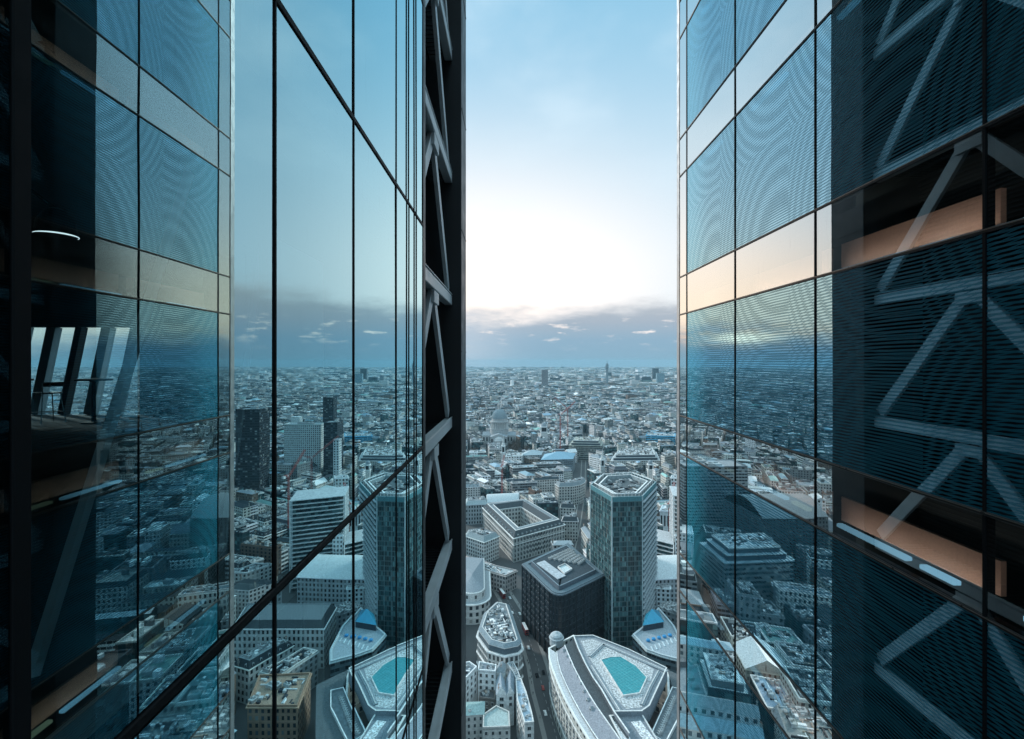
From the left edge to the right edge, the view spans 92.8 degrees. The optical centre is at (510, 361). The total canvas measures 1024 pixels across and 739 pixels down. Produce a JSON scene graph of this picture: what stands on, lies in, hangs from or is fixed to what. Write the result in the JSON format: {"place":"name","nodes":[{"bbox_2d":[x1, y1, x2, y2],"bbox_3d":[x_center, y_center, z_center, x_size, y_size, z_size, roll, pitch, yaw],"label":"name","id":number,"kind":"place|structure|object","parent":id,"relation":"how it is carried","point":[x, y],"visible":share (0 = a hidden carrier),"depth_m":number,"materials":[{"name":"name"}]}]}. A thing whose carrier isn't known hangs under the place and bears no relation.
{"place":"outdoors","nodes":[
{"label":"outdoors","id":0,"kind":"place"},
{"bbox_2d":[31,0,676,366],"label":"sky","id":1,"kind":"structure","parent":0,"point":[571,105],"materials":[{"name":"blue"}]},
{"bbox_2d":[466,661,476,701],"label":"town house","id":2,"kind":"structure","parent":0,"point":[471,681],"depth_m":277.84,"materials":[{"name":"stone"}]},
{"bbox_2d":[466,470,478,476],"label":"glass building","id":3,"kind":"structure","parent":0,"point":[470,471],"depth_m":763.81,"materials":[{"name":"glass"}]},
{"bbox_2d":[466,701,484,738],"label":"town house","id":4,"kind":"structure","parent":0,"point":[475,711],"depth_m":254.37,"materials":[{"name":"stone"}]},
{"bbox_2d":[466,455,488,463],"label":"office building","id":5,"kind":"structure","parent":0,"point":[473,459],"depth_m":858.95,"materials":[{"name":"stone"}]},
{"bbox_2d":[475,471,490,479],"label":"white building","id":6,"kind":"structure","parent":0,"point":[483,475],"depth_m":727.01,"materials":[{"name":"stone"}]},
{"bbox_2d":[477,476,492,486],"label":"stone building","id":7,"kind":"structure","parent":0,"point":[484,481],"depth_m":697.81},
{"bbox_2d":[479,484,494,497],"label":"glass building","id":8,"kind":"structure","parent":0,"point":[485,490],"depth_m":672.34,"materials":[{"name":"glass"}]},
{"bbox_2d":[478,661,496,702],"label":"town house","id":9,"kind":"structure","parent":0,"point":[487,675],"depth_m":279.99,"materials":[{"name":"stone"}]},
{"bbox_2d":[479,689,495,711],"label":"town house","id":10,"kind":"structure","parent":0,"point":[487,696],"depth_m":273.12,"materials":[{"name":"concrete"}]},
{"bbox_2d":[483,457,494,465],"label":"stone building","id":11,"kind":"structure","parent":0,"point":[487,460],"depth_m":834.04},
{"bbox_2d":[488,480,500,489],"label":"office building","id":12,"kind":"structure","parent":0,"point":[496,485],"depth_m":698.27,"materials":[{"name":"stone"}]},
{"bbox_2d":[483,705,509,738],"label":"town house","id":13,"kind":"structure","parent":0,"point":[496,721],"depth_m":248.48,"materials":[{"name":"stone"}]},
{"bbox_2d":[496,661,506,682],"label":"town house","id":14,"kind":"structure","parent":0,"point":[501,667],"depth_m":283.25,"materials":[{"name":"stone"}]},
{"bbox_2d":[496,672,507,709],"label":"town house","id":15,"kind":"structure","parent":0,"point":[501,697],"depth_m":267.65,"materials":[{"name":"stone"}]},
{"bbox_2d":[490,477,514,484],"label":"glass building","id":16,"kind":"structure","parent":0,"point":[499,480],"depth_m":746.13,"materials":[{"name":"glass"}]},
{"bbox_2d":[501,437,505,462],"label":"church tower","id":17,"kind":"structure","parent":0,"point":[503,451],"depth_m":883.18,"materials":[{"name":"stone"}]},
{"bbox_2d":[501,458,514,464],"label":"white building","id":18,"kind":"structure","parent":0,"point":[507,461],"depth_m":845.61,"materials":[{"name":"stone"}]},
{"bbox_2d":[506,670,514,725],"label":"town house","id":19,"kind":"structure","parent":0,"point":[510,684],"depth_m":267.91,"materials":[{"name":"stone"}]},
{"bbox_2d":[507,661,520,707],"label":"town house","id":20,"kind":"structure","parent":0,"point":[511,666],"depth_m":287.07,"materials":[{"name":"stone"}]},
{"bbox_2d":[504,477,531,492],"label":"stone building","id":21,"kind":"structure","parent":0,"point":[507,484],"depth_m":703.62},
{"bbox_2d":[506,463,531,477],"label":"glass building","id":22,"kind":"structure","parent":0,"point":[508,470],"depth_m":808.49,"materials":[{"name":"glass"}]},
{"bbox_2d":[491,589,548,738],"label":"pavement","id":23,"kind":"structure","parent":0,"point":[539,717],"depth_m":312.31,"materials":[{"name":"concrete"}]},
{"bbox_2d":[510,464,536,477],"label":"office building","id":24,"kind":"structure","parent":0,"point":[516,469],"depth_m":788.89,"materials":[{"name":"stone"}]},
{"bbox_2d":[515,678,533,738],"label":"town house","id":25,"kind":"structure","parent":0,"point":[524,721],"depth_m":254.25,"materials":[{"name":"stone"}]},
{"bbox_2d":[520,493,528,500],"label":"stone building","id":26,"kind":"structure","parent":0,"point":[524,496],"depth_m":660.70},
{"bbox_2d":[496,591,560,738],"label":"road","id":27,"kind":"structure","parent":0,"point":[548,720],"depth_m":314.52,"materials":[{"name":"asphalt"}]},
{"bbox_2d":[499,588,505,598],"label":"double decker bus","id":28,"kind":"object","parent":27,"relation":"on","point":[502,593],"visible":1,"depth_m":413.76,"materials":[{"name":"red paint"}]},
{"bbox_2d":[522,622,528,634],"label":"double decker bus","id":29,"kind":"object","parent":27,"relation":"on","point":[525,629],"visible":1,"depth_m":357.37,"materials":[{"name":"red paint"}]},
{"bbox_2d":[525,456,539,463],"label":"brick building","id":30,"kind":"structure","parent":0,"point":[529,459],"depth_m":877.38,"materials":[{"name":"brick"}]},
{"bbox_2d":[529,493,543,503],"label":"white building","id":31,"kind":"structure","parent":0,"point":[533,498],"depth_m":629.36,"materials":[{"name":"stone"}]},
{"bbox_2d":[540,422,547,440],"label":"church tower","id":32,"kind":"structure","parent":0,"point":[543,431],"depth_m":1131.16,"materials":[{"name":"stone"}]},
{"bbox_2d":[538,468,554,476],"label":"white building","id":33,"kind":"structure","parent":0,"point":[548,471],"depth_m":786.42,"materials":[{"name":"stone"}]},
{"bbox_2d":[536,499,557,517],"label":"glass building","id":34,"kind":"structure","parent":0,"point":[550,506],"depth_m":593.90,"materials":[{"name":"glass"}]},
{"bbox_2d":[533,461,560,471],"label":"office building","id":35,"kind":"structure","parent":0,"point":[548,465],"depth_m":819.07,"materials":[{"name":"concrete"}]},
{"bbox_2d":[540,492,554,499],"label":"office building","id":36,"kind":"structure","parent":0,"point":[548,495],"depth_m":629.55,"materials":[{"name":"stone"}]},
{"bbox_2d":[556,443,567,449],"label":"office building","id":37,"kind":"structure","parent":0,"point":[564,446],"depth_m":1014.47,"materials":[{"name":"concrete"}]},
{"bbox_2d":[551,538,573,549],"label":"stone building","id":38,"kind":"structure","parent":0,"point":[556,544],"depth_m":482.75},
{"bbox_2d":[556,464,571,479],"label":"white building","id":39,"kind":"structure","parent":0,"point":[566,471],"depth_m":786.80,"materials":[{"name":"concrete"}]},
{"bbox_2d":[466,433,668,738],"bbox_3d":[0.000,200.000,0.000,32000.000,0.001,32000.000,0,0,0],"label":"ground","id":40,"kind":"structure","parent":0,"point":[503,560],"depth_m":409.59,"materials":[{"name":"concrete"}]},
{"bbox_2d":[0,0,465,738],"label":"glass tower","id":41,"kind":"structure","parent":40,"relation":"on","point":[246,520],"depth_m":3.33,"materials":[{"name":"glass"}]},
{"bbox_2d":[31,382,66,424],"bbox_3d":[-11.450,1.015,12.050,0.526,1.014,0.526,0,0,20],"label":"bar chair","id":42,"kind":"object","parent":41,"relation":"on","point":[49,384],"visible":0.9,"depth_m":11.96,"materials":[{"name":"metal"}]},
{"bbox_2d":[31,188,79,239],"bbox_3d":[-3.771,0.025,3.159,1.538,2.991,0.395,0,0,-27],"label":"arc lamp","id":43,"kind":"object","parent":41,"relation":"on","point":[52,221],"visible":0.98,"depth_m":3.34,"materials":[{"name":"metal"}]},
{"bbox_2d":[73,378,112,423],"bbox_3d":[-10.350,0.978,12.100,0.750,1.085,0.750,0,0,0],"label":"bar table","id":44,"kind":"object","parent":41,"relation":"on","point":[93,381],"visible":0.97,"depth_m":12.06,"materials":[{"name":"metal"}]},
{"bbox_2d":[31,366,676,482],"bbox_3d":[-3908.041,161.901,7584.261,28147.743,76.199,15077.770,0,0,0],"label":"city roofscape","id":45,"kind":"object","parent":40,"relation":"on","point":[618,406],"visible":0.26,"depth_m":2062.55,"materials":[{"name":"stone"}]},
{"bbox_2d":[466,481,479,497],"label":"stone building","id":46,"kind":"structure","parent":40,"relation":"on","point":[472,489],"depth_m":664.39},
{"bbox_2d":[467,474,478,480],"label":"stone building","id":47,"kind":"structure","parent":40,"relation":"on","point":[474,477],"depth_m":733.34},
{"bbox_2d":[466,496,486,524],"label":"office block","id":48,"kind":"structure","parent":40,"relation":"on","point":[474,510],"depth_m":599.10,"materials":[{"name":"concrete"}]},
{"bbox_2d":[466,557,490,624],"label":"round ended block","id":49,"kind":"structure","parent":40,"relation":"on","point":[478,587],"depth_m":382.05,"materials":[{"name":"concrete"}]},
{"bbox_2d":[466,528,499,561],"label":"office block","id":50,"kind":"structure","parent":40,"relation":"on","point":[482,543],"depth_m":489.21,"materials":[{"name":"concrete"}]},
{"bbox_2d":[480,465,494,478],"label":"office building","id":51,"kind":"structure","parent":40,"relation":"on","point":[488,470],"depth_m":761.64,"materials":[{"name":"stone"}]},
{"bbox_2d":[466,555,517,592],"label":"office block","id":52,"kind":"structure","parent":40,"relation":"on","point":[504,579],"depth_m":426.19,"materials":[{"name":"stone"}]},
{"bbox_2d":[489,463,501,472],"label":"stone building","id":53,"kind":"structure","parent":40,"relation":"on","point":[495,466],"depth_m":803.88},
{"bbox_2d":[482,401,515,451],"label":"domed cathedral","id":54,"kind":"structure","parent":40,"relation":"on","point":[499,428],"depth_m":1106.97,"materials":[{"name":"stone"}]},
{"bbox_2d":[494,469,503,478],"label":"white building","id":55,"kind":"structure","parent":40,"relation":"on","point":[498,474],"depth_m":763.34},
{"bbox_2d":[476,602,523,680],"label":"wedge block","id":56,"kind":"structure","parent":40,"relation":"on","point":[498,637],"depth_m":306.57,"materials":[{"name":"concrete"}]},
{"bbox_2d":[500,455,504,492],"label":"tower crane","id":57,"kind":"object","parent":40,"relation":"on","point":[501,467],"visible":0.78,"depth_m":638.99,"materials":[{"name":"red paint"}]},
{"bbox_2d":[486,493,519,503],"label":"office block","id":58,"kind":"structure","parent":40,"relation":"on","point":[495,498],"depth_m":619.97,"materials":[{"name":"stone"}]},
{"bbox_2d":[505,452,523,462],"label":"office block","id":59,"kind":"structure","parent":40,"relation":"on","point":[514,456],"depth_m":875.94,"materials":[{"name":"concrete"}]},
{"bbox_2d":[515,490,527,499],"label":"office building","id":60,"kind":"structure","parent":40,"relation":"on","point":[522,492],"depth_m":676.86,"materials":[{"name":"stone"}]},
{"bbox_2d":[510,480,536,492],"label":"office building","id":61,"kind":"structure","parent":40,"relation":"on","point":[520,485],"depth_m":689.76,"materials":[{"name":"stone"}]},
{"bbox_2d":[482,499,565,562],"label":"courtyard block","id":62,"kind":"structure","parent":40,"relation":"on","point":[523,529],"depth_m":519.13,"materials":[{"name":"stone"}]},
{"bbox_2d":[493,525,512,556],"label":"window","id":63,"kind":"structure","parent":62,"relation":"in","point":[494,526],"depth_m":509.84,"materials":[{"name":"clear glass"}]},
{"bbox_2d":[518,471,534,478],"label":"white building","id":64,"kind":"structure","parent":40,"relation":"on","point":[524,474],"depth_m":743.56,"materials":[{"name":"stone"}]},
{"bbox_2d":[523,450,542,462],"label":"office block","id":65,"kind":"structure","parent":40,"relation":"on","point":[534,453],"depth_m":902.80,"materials":[{"name":"stone"}]},
{"bbox_2d":[531,432,536,441],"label":"office building","id":66,"kind":"structure","parent":40,"relation":"on","point":[533,436],"depth_m":1050.32,"materials":[{"name":"stone"}]},
{"bbox_2d":[528,486,541,494],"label":"brick building","id":67,"kind":"structure","parent":40,"relation":"on","point":[533,490],"depth_m":659.38,"materials":[{"name":"brick"}]},
{"bbox_2d":[535,472,551,477],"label":"office building","id":68,"kind":"structure","parent":40,"relation":"on","point":[540,474],"depth_m":755.78,"materials":[{"name":"concrete"}]},
{"bbox_2d":[542,369,547,385],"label":"tower block","id":69,"kind":"structure","parent":40,"relation":"on","point":[545,377],"depth_m":3600.00,"materials":[{"name":"concrete"}]},
{"bbox_2d":[532,476,558,495],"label":"stone building","id":70,"kind":"structure","parent":40,"relation":"on","point":[545,484],"depth_m":719.88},
{"bbox_2d":[549,468,563,480],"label":"white building","id":71,"kind":"structure","parent":40,"relation":"on","point":[558,473],"depth_m":784.91,"materials":[{"name":"stone"}]},
{"bbox_2d":[541,451,575,473],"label":"office block","id":72,"kind":"structure","parent":40,"relation":"on","point":[566,459],"depth_m":871.00,"materials":[{"name":"glass"}]},
{"bbox_2d":[522,543,603,653],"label":"office block","id":73,"kind":"structure","parent":40,"relation":"on","point":[563,589],"depth_m":345.23,"materials":[{"name":"glass"}]},
{"bbox_2d":[550,577,603,638],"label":"window","id":74,"kind":"structure","parent":73,"relation":"in","point":[601,580],"depth_m":336.24,"materials":[{"name":"black glass"}]},
{"bbox_2d":[556,401,574,448],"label":"tower crane","id":75,"kind":"object","parent":40,"relation":"on","point":[560,423],"visible":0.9,"depth_m":990.93,"materials":[{"name":"red paint"}]},
{"bbox_2d":[560,500,574,519],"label":"office block","id":76,"kind":"structure","parent":40,"relation":"on","point":[568,506],"depth_m":582.79,"materials":[{"name":"concrete"}]},
{"bbox_2d":[561,512,578,540],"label":"office block","id":77,"kind":"structure","parent":40,"relation":"on","point":[570,521],"depth_m":542.77,"materials":[{"name":"concrete"}]},
{"bbox_2d":[555,477,585,505],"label":"office block","id":78,"kind":"structure","parent":40,"relation":"on","point":[573,490],"depth_m":678.38,"materials":[{"name":"stone"}]},
{"bbox_2d":[581,524,589,553],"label":"stone building","id":79,"kind":"structure","parent":40,"relation":"on","point":[585,532],"depth_m":502.92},
{"bbox_2d":[569,436,602,459],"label":"office block","id":80,"kind":"structure","parent":40,"relation":"on","point":[584,446],"depth_m":986.13,"materials":[{"name":"concrete"}]},
{"bbox_2d":[586,538,589,560],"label":"glass building","id":81,"kind":"structure","parent":40,"relation":"on","point":[587,549],"depth_m":459.07,"materials":[{"name":"glass"}]},
{"bbox_2d":[605,363,608,382],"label":"telecom tower","id":82,"kind":"structure","parent":40,"relation":"on","point":[606,366],"depth_m":4013.11,"materials":[{"name":"concrete"}]},
{"bbox_2d":[548,631,676,738],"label":"stone block","id":83,"kind":"structure","parent":40,"relation":"on","point":[600,688],"depth_m":253.07,"materials":[{"name":"grey stone"}]},
{"bbox_2d":[611,448,659,476],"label":"office block","id":84,"kind":"structure","parent":40,"relation":"on","point":[643,456],"depth_m":850.82,"materials":[{"name":"concrete"}]},
{"bbox_2d":[632,607,676,688],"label":"terrace block","id":85,"kind":"structure","parent":40,"relation":"on","point":[654,636],"depth_m":304.94,"materials":[{"name":"white concrete"}]},
{"bbox_2d":[652,368,658,378],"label":"tower block","id":86,"kind":"structure","parent":40,"relation":"on","point":[655,371],"depth_m":4600.00,"materials":[{"name":"concrete"}]},
{"bbox_2d":[652,468,658,475],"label":"white building","id":87,"kind":"structure","parent":40,"relation":"on","point":[655,471],"depth_m":765.49,"materials":[{"name":"concrete"}]},
{"bbox_2d":[653,476,659,493],"bbox_3d":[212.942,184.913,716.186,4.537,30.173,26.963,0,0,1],"label":"office building","id":88,"kind":"structure","parent":40,"relation":"on","point":[655,478],"depth_m":705.61,"materials":[{"name":"concrete"}]},
{"bbox_2d":[656,373,664,381],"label":"tower block","id":89,"kind":"structure","parent":40,"relation":"on","point":[660,377],"depth_m":4300.00,"materials":[{"name":"stone"}]},
{"bbox_2d":[646,432,675,444],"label":"office block","id":90,"kind":"structure","parent":40,"relation":"on","point":[655,436],"depth_m":1071.91,"materials":[{"name":"glass"}]},
{"bbox_2d":[655,583,670,608],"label":"office block","id":91,"kind":"structure","parent":40,"relation":"on","point":[662,593],"depth_m":378.28,"materials":[{"name":"concrete"}]},
{"bbox_2d":[659,505,667,530],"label":"office block","id":92,"kind":"structure","parent":40,"relation":"on","point":[663,510],"depth_m":521.39,"materials":[{"name":"stone"}]},
{"bbox_2d":[657,529,673,554],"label":"balconied block","id":93,"kind":"structure","parent":40,"relation":"on","point":[665,544],"depth_m":441.16,"materials":[{"name":"concrete"}]},
{"bbox_2d":[655,555,676,609],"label":"office block","id":94,"kind":"structure","parent":40,"relation":"on","point":[667,569],"depth_m":385.69,"materials":[{"name":"concrete"}]},
{"bbox_2d":[662,462,672,473],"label":"stone building","id":95,"kind":"structure","parent":40,"relation":"on","point":[666,467],"depth_m":784.71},
{"bbox_2d":[660,444,674,453],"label":"glass building","id":96,"kind":"structure","parent":40,"relation":"on","point":[670,447],"depth_m":960.45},
{"bbox_2d":[658,601,676,628],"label":"office block","id":97,"kind":"structure","parent":40,"relation":"on","point":[668,609],"depth_m":351.49,"materials":[{"name":"stone"}]},
{"bbox_2d":[666,481,674,531],"bbox_3d":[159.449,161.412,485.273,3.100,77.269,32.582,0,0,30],"label":"office building","id":98,"kind":"structure","parent":40,"relation":"on","point":[667,505],"depth_m":479.56,"materials":[{"name":"concrete"}]},
{"bbox_2d":[669,486,676,554],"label":"balconied block","id":99,"kind":"structure","parent":40,"relation":"on","point":[673,510],"depth_m":446.91,"materials":[{"name":"concrete"}]},
{"bbox_2d":[670,475,676,485],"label":"office block","id":100,"kind":"structure","parent":40,"relation":"on","point":[673,478],"depth_m":660.14,"materials":[{"name":"stone"}]},
{"bbox_2d":[674,532,676,554],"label":"office block","id":101,"kind":"structure","parent":40,"relation":"on","point":[675,534],"depth_m":434.34,"materials":[{"name":"concrete"}]},
{"bbox_2d":[566,436,574,448],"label":"white building","id":102,"kind":"structure","parent":0,"point":[569,439],"depth_m":1054.77,"materials":[{"name":"stone"}]},
{"bbox_2d":[572,434,587,547],"bbox_3d":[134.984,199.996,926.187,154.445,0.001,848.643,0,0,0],"label":"road","id":103,"kind":"structure","parent":0,"point":[579,511],"depth_m":667.31,"materials":[{"name":"asphalt"}]},
{"bbox_2d":[575,433,587,548],"bbox_3d":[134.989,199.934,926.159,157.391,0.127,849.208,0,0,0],"label":"pavement","id":104,"kind":"structure","parent":0,"point":[583,502],"depth_m":662.36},
{"bbox_2d":[584,497,589,515],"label":"glass building","id":105,"kind":"structure","parent":0,"point":[586,505],"depth_m":640.83,"materials":[{"name":"glass"}]},
{"bbox_2d":[587,468,601,486],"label":"glass building","id":106,"kind":"structure","parent":0,"point":[592,473],"depth_m":770.07,"materials":[{"name":"glass"}]},
{"bbox_2d":[589,454,606,470],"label":"white building","id":107,"kind":"structure","parent":0,"point":[595,461],"depth_m":866.89,"materials":[{"name":"concrete"}]},
{"bbox_2d":[599,450,604,474],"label":"church tower","id":108,"kind":"structure","parent":0,"point":[602,465],"depth_m":785.31,"materials":[{"name":"stone"}]},
{"bbox_2d":[607,445,616,452],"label":"glass building","id":109,"kind":"structure","parent":0,"point":[612,448],"depth_m":980.27,"materials":[{"name":"glass"}]},
{"bbox_2d":[607,462,628,474],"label":"office building","id":110,"kind":"structure","parent":0,"point":[614,467],"depth_m":764.28,"materials":[{"name":"concrete"}]},
{"bbox_2d":[590,472,657,645],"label":"glass skyscraper","id":111,"kind":"structure","parent":0,"point":[623,532],"depth_m":344.00,"materials":[{"name":"glass"}]},
{"bbox_2d":[626,461,637,470],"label":"office building","id":112,"kind":"structure","parent":0,"point":[632,465],"depth_m":813.88,"materials":[{"name":"concrete"}]},
{"bbox_2d":[646,460,653,478],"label":"church tower","id":113,"kind":"structure","parent":0,"point":[650,466],"depth_m":787.76,"materials":[{"name":"stone"}]},
{"bbox_2d":[658,483,667,499],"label":"office building","id":114,"kind":"structure","parent":0,"point":[663,488],"depth_m":671.99,"materials":[{"name":"concrete"}]},
{"bbox_2d":[661,470,668,496],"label":"stone building","id":115,"kind":"structure","parent":0,"point":[664,478],"depth_m":719.80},
{"bbox_2d":[661,453,674,469],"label":"stone building","id":116,"kind":"structure","parent":0,"point":[669,458],"depth_m":831.80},
{"bbox_2d":[676,420,676,467],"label":"tower block","id":117,"kind":"structure","parent":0,"point":[676,443],"depth_m":826.96,"materials":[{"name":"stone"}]},
{"bbox_2d":[677,0,1023,738],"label":"glass tower","id":118,"kind":"structure","parent":0,"point":[849,368],"depth_m":7.06,"materials":[{"name":"teal"}]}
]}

